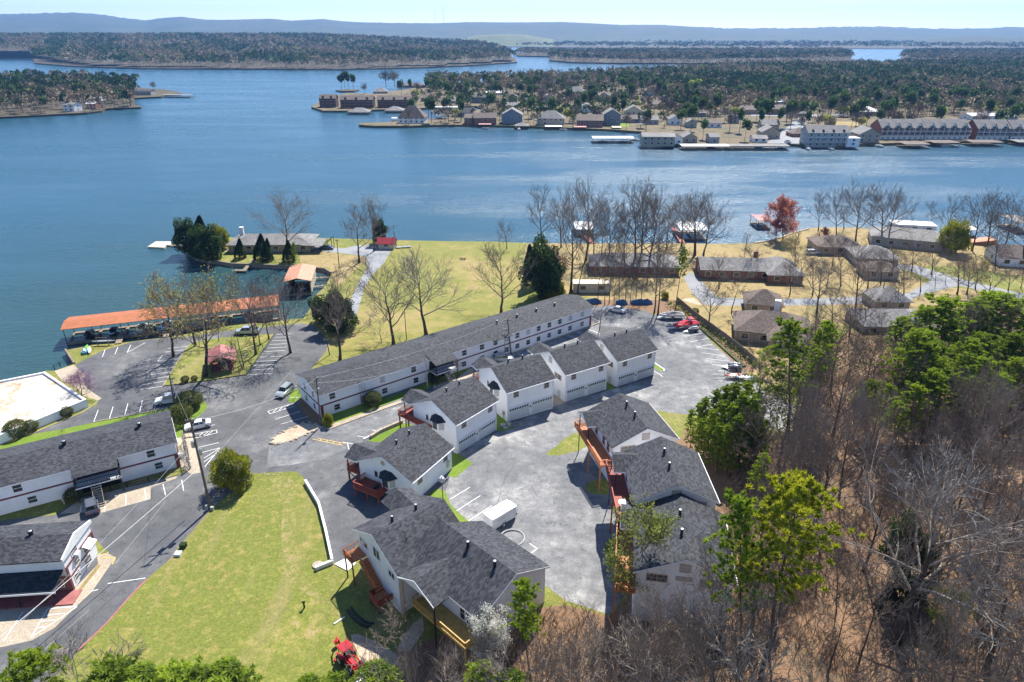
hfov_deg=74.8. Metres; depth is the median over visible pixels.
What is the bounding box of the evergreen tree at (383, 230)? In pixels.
[372,217,388,242]
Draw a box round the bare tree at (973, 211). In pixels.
[950,192,1007,250]
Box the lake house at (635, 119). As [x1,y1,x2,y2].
[620,115,638,122]
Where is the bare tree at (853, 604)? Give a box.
[811,548,889,676]
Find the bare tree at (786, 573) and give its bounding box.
[760,518,847,654]
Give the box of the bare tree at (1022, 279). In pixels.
[1012,263,1023,288]
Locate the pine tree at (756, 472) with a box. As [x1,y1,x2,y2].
[747,452,771,496]
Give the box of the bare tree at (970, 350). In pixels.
[952,332,999,388]
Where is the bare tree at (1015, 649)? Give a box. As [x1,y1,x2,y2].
[966,600,1023,681]
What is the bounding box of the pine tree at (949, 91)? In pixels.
[946,89,952,107]
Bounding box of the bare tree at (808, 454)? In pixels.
[750,403,860,527]
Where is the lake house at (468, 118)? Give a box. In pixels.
[464,114,473,123]
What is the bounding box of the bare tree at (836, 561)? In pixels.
[816,519,861,612]
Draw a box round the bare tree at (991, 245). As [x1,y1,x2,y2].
[977,226,1016,265]
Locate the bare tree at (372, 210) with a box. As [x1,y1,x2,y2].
[359,195,398,250]
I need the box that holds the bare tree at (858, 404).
[800,373,900,499]
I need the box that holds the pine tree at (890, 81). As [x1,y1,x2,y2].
[885,77,893,85]
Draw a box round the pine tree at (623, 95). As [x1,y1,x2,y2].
[620,91,626,110]
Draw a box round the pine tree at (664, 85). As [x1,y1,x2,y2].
[662,83,666,95]
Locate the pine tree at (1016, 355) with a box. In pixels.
[998,353,1020,405]
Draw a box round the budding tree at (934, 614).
[921,583,989,631]
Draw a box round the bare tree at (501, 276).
[462,235,536,312]
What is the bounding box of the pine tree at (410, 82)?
[408,79,411,90]
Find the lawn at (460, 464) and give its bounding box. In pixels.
[0,364,662,521]
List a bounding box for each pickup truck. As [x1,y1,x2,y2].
[154,392,185,405]
[234,325,259,334]
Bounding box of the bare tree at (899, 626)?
[797,422,1023,668]
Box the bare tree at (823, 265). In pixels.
[788,255,850,313]
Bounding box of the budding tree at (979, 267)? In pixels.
[959,255,990,288]
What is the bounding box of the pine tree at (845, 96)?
[839,90,851,113]
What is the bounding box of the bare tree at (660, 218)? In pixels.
[644,196,676,239]
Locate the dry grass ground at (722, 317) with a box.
[78,227,1023,589]
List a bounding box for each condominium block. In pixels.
[318,94,338,106]
[339,95,374,107]
[377,95,412,107]
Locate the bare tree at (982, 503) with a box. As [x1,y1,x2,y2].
[966,424,1023,534]
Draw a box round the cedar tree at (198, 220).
[191,215,206,242]
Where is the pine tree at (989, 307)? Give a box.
[934,298,1005,389]
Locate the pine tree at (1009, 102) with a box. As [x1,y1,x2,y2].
[1005,96,1015,106]
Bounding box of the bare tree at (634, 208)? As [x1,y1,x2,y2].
[613,174,668,258]
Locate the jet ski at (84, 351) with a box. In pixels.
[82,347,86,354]
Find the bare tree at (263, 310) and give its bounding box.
[248,286,277,339]
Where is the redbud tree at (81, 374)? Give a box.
[57,365,105,395]
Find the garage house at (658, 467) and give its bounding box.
[605,436,719,554]
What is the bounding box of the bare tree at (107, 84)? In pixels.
[101,81,113,100]
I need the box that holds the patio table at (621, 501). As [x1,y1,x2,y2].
[618,499,627,504]
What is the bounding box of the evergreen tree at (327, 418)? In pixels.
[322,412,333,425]
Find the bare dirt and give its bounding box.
[272,298,700,679]
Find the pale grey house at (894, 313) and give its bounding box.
[843,308,936,332]
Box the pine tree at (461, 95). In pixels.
[456,92,464,101]
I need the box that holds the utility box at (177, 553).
[174,551,181,556]
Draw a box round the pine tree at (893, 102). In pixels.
[883,98,896,110]
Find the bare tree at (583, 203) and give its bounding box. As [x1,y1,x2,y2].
[551,172,621,260]
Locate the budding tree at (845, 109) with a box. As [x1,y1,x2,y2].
[839,105,849,115]
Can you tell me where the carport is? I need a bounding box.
[300,237,334,252]
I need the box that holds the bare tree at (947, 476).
[920,440,972,524]
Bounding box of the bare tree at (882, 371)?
[866,354,898,422]
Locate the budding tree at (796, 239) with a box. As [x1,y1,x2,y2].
[780,230,810,263]
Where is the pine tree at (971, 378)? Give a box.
[949,375,993,445]
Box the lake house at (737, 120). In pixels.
[729,114,738,122]
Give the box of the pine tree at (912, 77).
[910,74,917,81]
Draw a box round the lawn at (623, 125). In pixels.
[607,114,628,126]
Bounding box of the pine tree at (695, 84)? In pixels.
[692,80,700,87]
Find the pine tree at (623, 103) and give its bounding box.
[620,97,626,108]
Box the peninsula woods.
[0,68,140,114]
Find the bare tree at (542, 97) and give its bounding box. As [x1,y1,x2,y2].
[536,90,547,101]
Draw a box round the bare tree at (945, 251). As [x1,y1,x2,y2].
[913,239,952,274]
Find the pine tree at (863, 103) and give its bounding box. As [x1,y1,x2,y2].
[856,98,869,124]
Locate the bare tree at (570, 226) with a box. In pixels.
[542,182,602,291]
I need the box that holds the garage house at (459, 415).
[398,377,498,453]
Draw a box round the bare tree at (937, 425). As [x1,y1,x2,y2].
[905,410,955,480]
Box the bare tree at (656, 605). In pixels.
[624,565,713,681]
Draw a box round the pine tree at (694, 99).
[691,94,697,118]
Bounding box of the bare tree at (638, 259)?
[624,254,643,303]
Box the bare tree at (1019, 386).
[1011,359,1023,439]
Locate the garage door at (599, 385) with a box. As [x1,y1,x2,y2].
[586,378,605,395]
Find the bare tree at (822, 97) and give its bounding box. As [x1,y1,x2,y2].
[818,92,829,101]
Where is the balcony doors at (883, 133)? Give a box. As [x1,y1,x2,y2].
[881,132,923,134]
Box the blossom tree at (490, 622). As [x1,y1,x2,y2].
[465,600,512,670]
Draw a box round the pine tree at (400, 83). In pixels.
[396,79,404,94]
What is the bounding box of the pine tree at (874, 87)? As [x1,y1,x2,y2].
[872,85,879,90]
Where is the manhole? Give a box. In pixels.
[312,561,322,568]
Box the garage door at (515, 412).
[508,402,529,421]
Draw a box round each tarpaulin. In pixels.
[586,298,601,303]
[615,299,627,304]
[631,299,642,304]
[639,299,652,304]
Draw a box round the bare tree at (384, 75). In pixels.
[379,67,391,82]
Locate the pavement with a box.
[0,249,565,646]
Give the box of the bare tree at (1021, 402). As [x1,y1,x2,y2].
[997,372,1023,446]
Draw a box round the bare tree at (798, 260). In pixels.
[784,248,819,273]
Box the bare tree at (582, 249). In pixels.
[566,226,605,293]
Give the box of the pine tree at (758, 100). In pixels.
[754,95,767,119]
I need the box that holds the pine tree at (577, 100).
[574,97,581,107]
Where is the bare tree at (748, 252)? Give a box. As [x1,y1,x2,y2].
[733,241,766,265]
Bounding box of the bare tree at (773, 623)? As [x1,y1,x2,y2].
[732,565,797,681]
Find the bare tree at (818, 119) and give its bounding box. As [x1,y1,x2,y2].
[813,109,824,124]
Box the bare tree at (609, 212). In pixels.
[588,202,622,253]
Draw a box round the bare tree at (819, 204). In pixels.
[807,190,829,230]
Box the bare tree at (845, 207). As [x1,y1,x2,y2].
[836,191,858,228]
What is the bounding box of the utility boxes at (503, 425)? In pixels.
[500,422,510,428]
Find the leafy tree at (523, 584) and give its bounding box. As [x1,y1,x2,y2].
[500,577,546,681]
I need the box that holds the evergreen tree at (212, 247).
[192,223,223,261]
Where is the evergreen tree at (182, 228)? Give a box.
[171,216,194,253]
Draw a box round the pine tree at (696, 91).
[692,88,700,96]
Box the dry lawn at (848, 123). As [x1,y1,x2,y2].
[835,121,859,125]
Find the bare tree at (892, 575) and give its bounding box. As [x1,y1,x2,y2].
[842,532,923,671]
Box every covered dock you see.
[60,295,279,344]
[162,94,194,97]
[347,107,371,114]
[384,106,404,112]
[478,123,490,127]
[515,122,528,128]
[545,125,561,129]
[573,221,593,235]
[591,136,633,142]
[674,222,707,239]
[679,144,728,149]
[727,144,789,149]
[750,214,770,228]
[895,142,930,148]
[925,140,959,146]
[961,140,1004,146]
[966,225,978,236]
[995,215,1023,232]
[1005,139,1023,145]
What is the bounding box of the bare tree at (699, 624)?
[634,571,781,681]
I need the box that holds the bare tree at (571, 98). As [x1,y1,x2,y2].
[565,90,575,101]
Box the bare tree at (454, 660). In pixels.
[436,635,471,681]
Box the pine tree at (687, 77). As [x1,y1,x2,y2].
[684,74,690,79]
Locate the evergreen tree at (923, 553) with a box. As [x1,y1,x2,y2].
[875,505,947,603]
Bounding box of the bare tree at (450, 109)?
[442,104,453,120]
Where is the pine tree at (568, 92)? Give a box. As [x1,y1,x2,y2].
[565,87,572,96]
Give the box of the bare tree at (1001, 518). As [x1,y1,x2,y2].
[940,491,1023,617]
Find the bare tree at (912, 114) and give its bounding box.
[903,106,918,118]
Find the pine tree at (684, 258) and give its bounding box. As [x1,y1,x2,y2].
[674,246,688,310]
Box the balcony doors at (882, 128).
[882,128,924,129]
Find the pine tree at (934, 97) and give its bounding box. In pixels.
[928,92,939,114]
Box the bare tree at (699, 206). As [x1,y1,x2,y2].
[680,187,716,254]
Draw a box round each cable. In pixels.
[0,436,196,641]
[0,467,199,636]
[317,320,502,377]
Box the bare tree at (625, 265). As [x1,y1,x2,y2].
[616,242,638,300]
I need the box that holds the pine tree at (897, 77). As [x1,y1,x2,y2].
[894,74,902,81]
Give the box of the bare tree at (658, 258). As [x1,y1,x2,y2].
[642,231,678,312]
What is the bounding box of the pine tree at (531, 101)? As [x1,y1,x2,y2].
[527,96,536,114]
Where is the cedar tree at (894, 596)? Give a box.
[875,581,902,617]
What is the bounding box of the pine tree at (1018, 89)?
[1012,86,1022,95]
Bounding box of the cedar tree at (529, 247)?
[521,244,532,286]
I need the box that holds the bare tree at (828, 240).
[809,231,848,262]
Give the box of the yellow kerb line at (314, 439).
[99,438,345,563]
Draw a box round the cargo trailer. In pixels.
[483,499,517,528]
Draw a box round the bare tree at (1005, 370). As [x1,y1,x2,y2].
[988,352,1019,418]
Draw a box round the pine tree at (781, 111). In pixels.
[777,106,784,118]
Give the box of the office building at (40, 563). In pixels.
[0,520,97,609]
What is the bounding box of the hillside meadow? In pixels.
[466,34,552,45]
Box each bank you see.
[0,51,516,69]
[699,326,745,366]
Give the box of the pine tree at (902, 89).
[899,84,909,94]
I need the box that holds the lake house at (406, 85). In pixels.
[396,83,425,87]
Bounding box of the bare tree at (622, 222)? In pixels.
[589,200,633,251]
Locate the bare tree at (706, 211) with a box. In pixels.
[680,193,734,255]
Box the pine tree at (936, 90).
[930,88,939,93]
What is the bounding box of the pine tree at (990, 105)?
[985,98,995,118]
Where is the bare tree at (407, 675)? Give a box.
[381,633,457,681]
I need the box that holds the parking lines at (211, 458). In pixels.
[3,318,780,640]
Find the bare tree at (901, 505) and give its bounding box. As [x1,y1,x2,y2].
[833,435,924,571]
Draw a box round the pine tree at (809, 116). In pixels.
[806,110,811,121]
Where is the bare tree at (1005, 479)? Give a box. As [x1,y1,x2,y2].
[957,443,1023,589]
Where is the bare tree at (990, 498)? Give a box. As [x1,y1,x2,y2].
[910,439,1023,546]
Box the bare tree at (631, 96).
[629,89,635,103]
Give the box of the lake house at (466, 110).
[452,107,472,116]
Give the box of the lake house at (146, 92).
[134,89,154,94]
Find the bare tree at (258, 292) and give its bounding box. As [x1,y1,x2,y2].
[239,280,268,344]
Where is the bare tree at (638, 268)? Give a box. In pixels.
[630,246,648,295]
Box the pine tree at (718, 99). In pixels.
[713,94,721,106]
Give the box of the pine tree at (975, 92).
[968,88,979,106]
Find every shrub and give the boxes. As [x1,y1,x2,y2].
[1,418,28,438]
[22,419,38,432]
[59,406,73,417]
[62,487,83,502]
[168,402,193,425]
[173,389,202,410]
[180,375,189,382]
[190,375,197,380]
[363,390,381,407]
[427,372,440,383]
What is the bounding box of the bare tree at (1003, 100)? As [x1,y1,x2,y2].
[996,97,1008,108]
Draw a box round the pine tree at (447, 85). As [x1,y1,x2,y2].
[442,81,450,90]
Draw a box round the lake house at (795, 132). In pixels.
[785,127,801,136]
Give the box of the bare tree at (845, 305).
[819,291,873,336]
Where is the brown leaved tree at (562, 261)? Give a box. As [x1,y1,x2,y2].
[552,252,569,277]
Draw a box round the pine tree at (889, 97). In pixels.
[884,95,892,100]
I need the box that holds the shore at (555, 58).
[517,52,851,63]
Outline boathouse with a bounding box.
[284,263,315,295]
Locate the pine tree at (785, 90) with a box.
[782,86,789,96]
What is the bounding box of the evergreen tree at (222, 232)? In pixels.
[209,223,229,249]
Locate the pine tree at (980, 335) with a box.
[949,330,1006,377]
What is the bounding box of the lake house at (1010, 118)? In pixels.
[984,112,1019,119]
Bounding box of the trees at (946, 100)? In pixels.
[827,88,1023,115]
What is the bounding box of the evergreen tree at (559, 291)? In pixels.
[542,281,566,298]
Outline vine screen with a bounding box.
[181,431,191,468]
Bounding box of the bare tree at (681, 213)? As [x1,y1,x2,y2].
[661,193,704,245]
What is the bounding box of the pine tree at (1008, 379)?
[989,372,1016,430]
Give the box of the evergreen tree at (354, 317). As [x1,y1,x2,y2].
[314,288,358,332]
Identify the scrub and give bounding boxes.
[665,300,901,444]
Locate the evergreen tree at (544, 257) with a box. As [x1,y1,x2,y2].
[517,231,565,300]
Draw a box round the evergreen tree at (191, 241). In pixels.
[186,229,205,259]
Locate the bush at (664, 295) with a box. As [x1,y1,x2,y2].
[661,292,668,298]
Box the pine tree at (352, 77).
[349,73,355,88]
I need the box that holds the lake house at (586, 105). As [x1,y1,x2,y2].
[581,102,592,111]
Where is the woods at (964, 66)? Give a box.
[424,55,1023,86]
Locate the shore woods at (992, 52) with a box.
[899,47,1023,58]
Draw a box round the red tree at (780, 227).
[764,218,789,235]
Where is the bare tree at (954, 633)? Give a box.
[903,574,1023,681]
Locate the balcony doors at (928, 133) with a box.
[926,132,968,134]
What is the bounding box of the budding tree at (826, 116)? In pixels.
[820,114,831,124]
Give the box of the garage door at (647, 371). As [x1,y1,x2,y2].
[636,365,653,380]
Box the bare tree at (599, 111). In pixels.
[594,106,605,113]
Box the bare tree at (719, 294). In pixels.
[689,279,734,321]
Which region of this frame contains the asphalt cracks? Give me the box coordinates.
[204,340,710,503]
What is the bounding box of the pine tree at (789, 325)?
[756,316,826,450]
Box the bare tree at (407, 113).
[404,109,412,118]
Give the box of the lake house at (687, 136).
[680,131,697,141]
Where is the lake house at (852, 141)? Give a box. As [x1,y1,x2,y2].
[844,136,860,146]
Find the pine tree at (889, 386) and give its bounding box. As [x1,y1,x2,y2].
[868,381,901,447]
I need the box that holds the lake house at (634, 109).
[624,104,641,115]
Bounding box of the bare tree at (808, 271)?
[794,250,828,293]
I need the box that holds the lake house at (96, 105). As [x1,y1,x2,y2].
[85,101,101,108]
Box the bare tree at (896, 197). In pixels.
[859,187,926,235]
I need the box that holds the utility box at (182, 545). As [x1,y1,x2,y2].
[178,542,186,548]
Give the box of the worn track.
[267,476,342,618]
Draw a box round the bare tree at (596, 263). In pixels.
[584,243,612,303]
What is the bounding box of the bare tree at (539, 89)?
[536,85,545,94]
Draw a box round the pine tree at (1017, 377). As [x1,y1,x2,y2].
[1004,366,1023,425]
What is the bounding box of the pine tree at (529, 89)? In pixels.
[526,84,532,93]
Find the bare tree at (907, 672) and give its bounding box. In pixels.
[857,627,936,681]
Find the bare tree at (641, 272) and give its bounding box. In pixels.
[635,255,650,298]
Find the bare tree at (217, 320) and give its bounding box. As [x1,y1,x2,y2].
[203,307,226,340]
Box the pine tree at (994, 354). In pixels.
[951,347,1006,379]
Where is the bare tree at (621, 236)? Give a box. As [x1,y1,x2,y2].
[613,197,648,275]
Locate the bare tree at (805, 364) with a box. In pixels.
[785,353,821,426]
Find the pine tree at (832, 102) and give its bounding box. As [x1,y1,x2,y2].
[827,95,837,114]
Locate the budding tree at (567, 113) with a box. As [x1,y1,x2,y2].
[562,108,574,122]
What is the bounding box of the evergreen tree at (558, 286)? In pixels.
[536,263,562,298]
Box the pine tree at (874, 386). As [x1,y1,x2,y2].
[848,378,885,436]
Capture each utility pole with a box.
[165,373,174,404]
[185,418,214,510]
[235,330,244,367]
[313,376,321,425]
[425,360,427,388]
[505,318,511,354]
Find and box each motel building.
[0,410,180,514]
[294,294,594,417]
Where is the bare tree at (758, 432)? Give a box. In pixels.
[726,387,780,482]
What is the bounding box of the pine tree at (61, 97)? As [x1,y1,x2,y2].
[59,92,65,100]
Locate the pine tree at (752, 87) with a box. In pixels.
[746,83,755,91]
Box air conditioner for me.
[178,452,184,457]
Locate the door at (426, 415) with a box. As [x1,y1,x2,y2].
[425,413,429,423]
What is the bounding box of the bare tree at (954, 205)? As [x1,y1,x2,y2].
[937,194,968,226]
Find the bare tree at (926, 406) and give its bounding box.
[901,390,937,470]
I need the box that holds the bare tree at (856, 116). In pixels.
[849,106,865,127]
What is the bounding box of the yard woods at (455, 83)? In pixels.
[427,72,685,98]
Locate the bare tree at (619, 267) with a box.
[612,238,633,299]
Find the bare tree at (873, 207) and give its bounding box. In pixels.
[864,193,885,224]
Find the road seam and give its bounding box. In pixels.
[44,376,286,649]
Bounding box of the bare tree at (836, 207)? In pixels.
[819,185,854,234]
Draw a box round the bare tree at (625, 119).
[621,111,632,124]
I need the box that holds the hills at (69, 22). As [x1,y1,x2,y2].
[0,12,1023,43]
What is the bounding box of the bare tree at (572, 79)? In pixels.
[570,74,580,83]
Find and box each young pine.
[78,650,141,681]
[123,659,158,681]
[152,653,204,681]
[188,662,212,681]
[204,654,259,681]
[232,662,265,681]
[291,242,297,262]
[297,671,321,681]
[320,669,354,681]
[352,657,403,681]
[463,658,502,681]
[496,666,528,681]
[682,401,708,447]
[684,408,696,445]
[693,417,710,458]
[695,395,710,440]
[696,408,719,460]
[699,399,730,460]
[701,422,727,473]
[706,387,722,440]
[713,401,745,456]
[714,382,732,439]
[716,422,740,476]
[721,380,746,439]
[725,390,754,457]
[726,412,751,470]
[735,377,758,442]
[736,394,768,465]
[741,410,771,471]
[748,389,769,458]
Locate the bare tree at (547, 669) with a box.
[519,626,579,681]
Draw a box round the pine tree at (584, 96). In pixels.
[581,91,588,112]
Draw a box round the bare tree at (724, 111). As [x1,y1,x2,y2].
[719,104,731,121]
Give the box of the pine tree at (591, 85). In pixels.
[587,82,595,91]
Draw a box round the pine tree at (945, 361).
[927,358,954,429]
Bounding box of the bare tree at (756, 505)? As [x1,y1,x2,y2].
[705,491,825,624]
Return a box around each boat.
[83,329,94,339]
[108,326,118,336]
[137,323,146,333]
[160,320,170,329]
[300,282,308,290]
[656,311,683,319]
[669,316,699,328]
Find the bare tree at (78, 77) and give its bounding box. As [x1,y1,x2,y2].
[72,72,83,79]
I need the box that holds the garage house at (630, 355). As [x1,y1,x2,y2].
[577,328,658,386]
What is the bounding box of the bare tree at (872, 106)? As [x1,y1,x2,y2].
[871,97,879,107]
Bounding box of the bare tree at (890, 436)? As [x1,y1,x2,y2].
[818,388,919,488]
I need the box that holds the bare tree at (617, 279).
[604,254,626,304]
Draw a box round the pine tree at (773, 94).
[770,90,777,99]
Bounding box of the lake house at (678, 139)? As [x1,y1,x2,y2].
[669,131,683,144]
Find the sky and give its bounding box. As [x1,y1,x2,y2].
[0,0,1023,28]
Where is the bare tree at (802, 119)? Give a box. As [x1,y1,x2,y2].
[795,111,808,125]
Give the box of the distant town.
[650,40,774,42]
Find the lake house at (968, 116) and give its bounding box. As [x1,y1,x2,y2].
[959,113,994,119]
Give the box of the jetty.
[234,259,253,271]
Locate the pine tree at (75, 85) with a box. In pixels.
[70,83,78,90]
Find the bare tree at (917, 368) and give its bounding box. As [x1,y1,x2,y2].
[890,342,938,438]
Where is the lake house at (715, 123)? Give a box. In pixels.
[707,119,722,127]
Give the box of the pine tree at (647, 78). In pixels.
[643,75,651,87]
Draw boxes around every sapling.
[6,618,149,681]
[339,633,402,681]
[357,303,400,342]
[359,597,445,668]
[378,654,409,681]
[428,646,479,681]
[469,626,568,681]
[473,652,508,681]
[507,628,523,660]
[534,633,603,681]
[552,611,667,681]
[556,626,570,652]
[558,610,636,681]
[590,608,688,681]
[615,616,641,659]
[628,614,756,681]
[632,622,680,681]
[656,590,752,681]
[668,581,797,681]
[677,593,711,641]
[756,456,779,490]
[765,547,809,592]
[767,623,811,671]
[784,511,817,569]
[799,653,827,681]
[878,447,907,500]
[879,447,905,486]
[899,403,927,445]
[900,432,915,464]
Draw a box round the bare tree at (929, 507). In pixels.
[854,476,997,627]
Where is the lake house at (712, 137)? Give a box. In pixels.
[706,133,719,142]
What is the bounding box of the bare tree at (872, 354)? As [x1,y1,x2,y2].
[849,326,902,422]
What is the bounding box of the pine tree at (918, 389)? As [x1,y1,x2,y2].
[887,380,944,455]
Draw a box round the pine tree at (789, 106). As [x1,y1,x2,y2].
[785,101,794,123]
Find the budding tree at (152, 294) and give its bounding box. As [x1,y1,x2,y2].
[134,269,201,356]
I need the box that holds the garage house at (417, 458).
[344,423,454,504]
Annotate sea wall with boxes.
[64,349,74,363]
[185,252,331,274]
[754,228,808,242]
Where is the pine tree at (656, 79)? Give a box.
[651,76,659,83]
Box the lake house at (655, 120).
[638,116,658,123]
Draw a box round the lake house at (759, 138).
[749,135,767,142]
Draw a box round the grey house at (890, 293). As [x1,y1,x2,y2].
[860,286,913,308]
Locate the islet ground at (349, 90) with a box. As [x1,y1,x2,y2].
[336,89,358,91]
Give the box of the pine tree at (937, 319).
[884,304,965,380]
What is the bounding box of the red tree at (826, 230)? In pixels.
[818,226,830,235]
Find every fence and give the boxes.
[109,468,180,491]
[677,297,755,365]
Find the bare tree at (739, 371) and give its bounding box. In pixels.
[730,359,749,391]
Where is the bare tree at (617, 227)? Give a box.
[605,210,632,249]
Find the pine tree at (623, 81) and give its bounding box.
[618,76,625,88]
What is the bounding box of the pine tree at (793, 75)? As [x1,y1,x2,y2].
[790,72,797,78]
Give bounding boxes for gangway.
[115,333,124,343]
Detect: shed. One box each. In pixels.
[376,237,396,248]
[573,279,611,292]
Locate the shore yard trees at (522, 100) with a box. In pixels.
[411,85,718,127]
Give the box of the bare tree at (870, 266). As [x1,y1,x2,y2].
[849,254,885,288]
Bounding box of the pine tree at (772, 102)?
[769,99,775,116]
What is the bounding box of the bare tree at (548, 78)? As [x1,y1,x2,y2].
[542,73,551,90]
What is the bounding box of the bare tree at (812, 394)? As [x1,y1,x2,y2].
[777,377,834,472]
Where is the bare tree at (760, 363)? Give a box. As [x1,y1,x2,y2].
[726,332,793,410]
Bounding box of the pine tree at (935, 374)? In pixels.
[917,367,950,448]
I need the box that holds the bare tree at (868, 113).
[862,107,875,125]
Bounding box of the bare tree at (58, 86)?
[55,80,64,91]
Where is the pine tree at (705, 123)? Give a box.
[700,118,708,138]
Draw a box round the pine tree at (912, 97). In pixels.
[902,90,918,110]
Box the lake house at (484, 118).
[473,113,496,123]
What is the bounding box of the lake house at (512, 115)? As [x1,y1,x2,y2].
[501,107,522,123]
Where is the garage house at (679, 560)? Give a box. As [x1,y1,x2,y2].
[612,493,737,623]
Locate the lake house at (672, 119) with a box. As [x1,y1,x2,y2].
[666,114,680,124]
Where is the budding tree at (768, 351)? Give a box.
[752,348,778,371]
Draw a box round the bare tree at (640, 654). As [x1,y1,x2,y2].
[605,603,671,681]
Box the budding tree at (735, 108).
[730,106,738,112]
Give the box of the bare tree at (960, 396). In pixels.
[946,364,998,479]
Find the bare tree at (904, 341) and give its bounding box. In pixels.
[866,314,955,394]
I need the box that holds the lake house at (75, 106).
[61,102,82,110]
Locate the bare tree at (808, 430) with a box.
[775,395,836,471]
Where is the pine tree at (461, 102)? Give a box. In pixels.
[458,98,464,120]
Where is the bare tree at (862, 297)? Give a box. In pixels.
[842,289,888,316]
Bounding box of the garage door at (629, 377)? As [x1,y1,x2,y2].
[617,371,634,386]
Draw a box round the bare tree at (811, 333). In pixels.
[773,311,848,397]
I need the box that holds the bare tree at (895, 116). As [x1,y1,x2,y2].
[892,107,908,118]
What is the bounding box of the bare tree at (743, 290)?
[723,270,758,312]
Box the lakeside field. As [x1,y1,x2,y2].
[312,240,526,368]
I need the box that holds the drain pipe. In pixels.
[347,606,373,627]
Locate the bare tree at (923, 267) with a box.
[909,258,934,291]
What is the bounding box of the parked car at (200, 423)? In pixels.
[184,418,210,430]
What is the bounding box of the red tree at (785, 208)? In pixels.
[760,193,802,239]
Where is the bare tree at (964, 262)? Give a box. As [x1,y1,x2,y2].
[958,252,976,278]
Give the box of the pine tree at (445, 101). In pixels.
[440,96,451,106]
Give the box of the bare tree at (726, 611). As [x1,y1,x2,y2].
[701,577,764,670]
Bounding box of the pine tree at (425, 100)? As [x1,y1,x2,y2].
[423,96,429,118]
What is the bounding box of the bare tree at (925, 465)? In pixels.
[871,425,967,534]
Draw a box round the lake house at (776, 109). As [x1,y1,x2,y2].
[766,105,786,114]
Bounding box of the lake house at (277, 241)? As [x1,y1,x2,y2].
[225,227,319,252]
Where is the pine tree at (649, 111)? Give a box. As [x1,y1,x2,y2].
[642,109,653,131]
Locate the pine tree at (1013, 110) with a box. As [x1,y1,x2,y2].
[1007,103,1022,119]
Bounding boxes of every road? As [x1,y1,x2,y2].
[0,309,651,681]
[313,244,1023,316]
[751,114,849,115]
[767,118,805,143]
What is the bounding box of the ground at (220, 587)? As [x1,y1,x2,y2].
[0,227,1023,681]
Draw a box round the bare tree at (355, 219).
[338,200,379,262]
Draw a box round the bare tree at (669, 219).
[650,201,684,248]
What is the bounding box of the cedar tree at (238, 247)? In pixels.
[234,238,246,258]
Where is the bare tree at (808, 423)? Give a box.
[782,392,839,465]
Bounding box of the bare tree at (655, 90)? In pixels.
[650,83,658,100]
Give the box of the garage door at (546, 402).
[531,395,552,413]
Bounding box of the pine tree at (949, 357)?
[934,345,969,414]
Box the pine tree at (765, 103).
[757,97,773,111]
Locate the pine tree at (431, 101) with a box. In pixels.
[427,96,435,122]
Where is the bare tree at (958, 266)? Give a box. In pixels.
[933,246,978,294]
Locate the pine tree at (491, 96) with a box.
[485,91,494,102]
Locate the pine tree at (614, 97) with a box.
[611,93,617,104]
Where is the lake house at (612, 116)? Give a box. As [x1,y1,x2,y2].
[601,107,621,124]
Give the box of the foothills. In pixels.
[379,38,792,44]
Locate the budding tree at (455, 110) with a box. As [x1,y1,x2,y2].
[450,108,460,119]
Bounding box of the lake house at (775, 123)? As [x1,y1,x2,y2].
[757,119,779,130]
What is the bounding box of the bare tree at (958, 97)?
[950,92,965,111]
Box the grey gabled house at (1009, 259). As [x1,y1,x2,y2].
[984,244,1023,266]
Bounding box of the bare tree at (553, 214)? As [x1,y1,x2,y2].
[543,199,579,247]
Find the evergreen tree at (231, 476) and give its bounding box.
[206,447,253,494]
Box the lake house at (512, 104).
[505,102,517,106]
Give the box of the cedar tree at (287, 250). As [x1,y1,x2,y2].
[281,239,295,262]
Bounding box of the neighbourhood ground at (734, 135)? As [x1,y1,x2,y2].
[311,71,1023,147]
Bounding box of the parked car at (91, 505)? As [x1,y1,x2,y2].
[83,495,100,515]
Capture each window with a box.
[11,484,23,493]
[26,495,38,503]
[70,545,77,556]
[73,554,80,567]
[74,568,81,581]
[84,552,92,568]
[146,450,155,457]
[153,461,163,469]
[329,392,335,399]
[334,403,340,410]
[359,535,367,549]
[372,545,379,561]
[379,376,385,383]
[379,470,396,489]
[382,387,387,394]
[388,568,394,580]
[411,366,416,372]
[413,376,418,383]
[430,413,445,431]
[459,607,465,620]
[461,361,466,367]
[466,613,471,626]
[479,344,484,350]
[488,381,500,396]
[513,391,518,397]
[554,371,560,380]
[580,285,585,289]
[620,445,635,451]
[646,572,667,582]
[675,576,692,581]
[699,579,720,588]
[740,332,748,338]
[751,305,758,309]
[759,335,766,340]
[774,276,780,280]
[897,303,904,307]
[1003,259,1010,263]
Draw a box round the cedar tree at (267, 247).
[261,238,274,261]
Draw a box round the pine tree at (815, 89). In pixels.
[812,85,818,95]
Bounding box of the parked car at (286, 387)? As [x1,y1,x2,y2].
[275,382,294,397]
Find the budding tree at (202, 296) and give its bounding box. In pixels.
[149,262,256,376]
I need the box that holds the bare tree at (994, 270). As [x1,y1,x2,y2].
[969,261,1012,290]
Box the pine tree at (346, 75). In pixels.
[344,72,349,89]
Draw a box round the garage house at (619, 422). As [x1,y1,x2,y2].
[574,393,679,490]
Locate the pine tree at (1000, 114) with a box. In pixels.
[994,108,1008,118]
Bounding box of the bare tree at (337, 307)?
[309,262,374,360]
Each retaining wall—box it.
[304,479,333,560]
[315,559,333,570]
[369,419,402,438]
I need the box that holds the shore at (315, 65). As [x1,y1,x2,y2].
[0,38,511,67]
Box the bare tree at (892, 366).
[880,337,915,408]
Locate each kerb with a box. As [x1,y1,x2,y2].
[29,401,97,435]
[94,408,165,421]
[163,333,274,385]
[163,343,191,384]
[328,402,403,429]
[508,322,599,353]

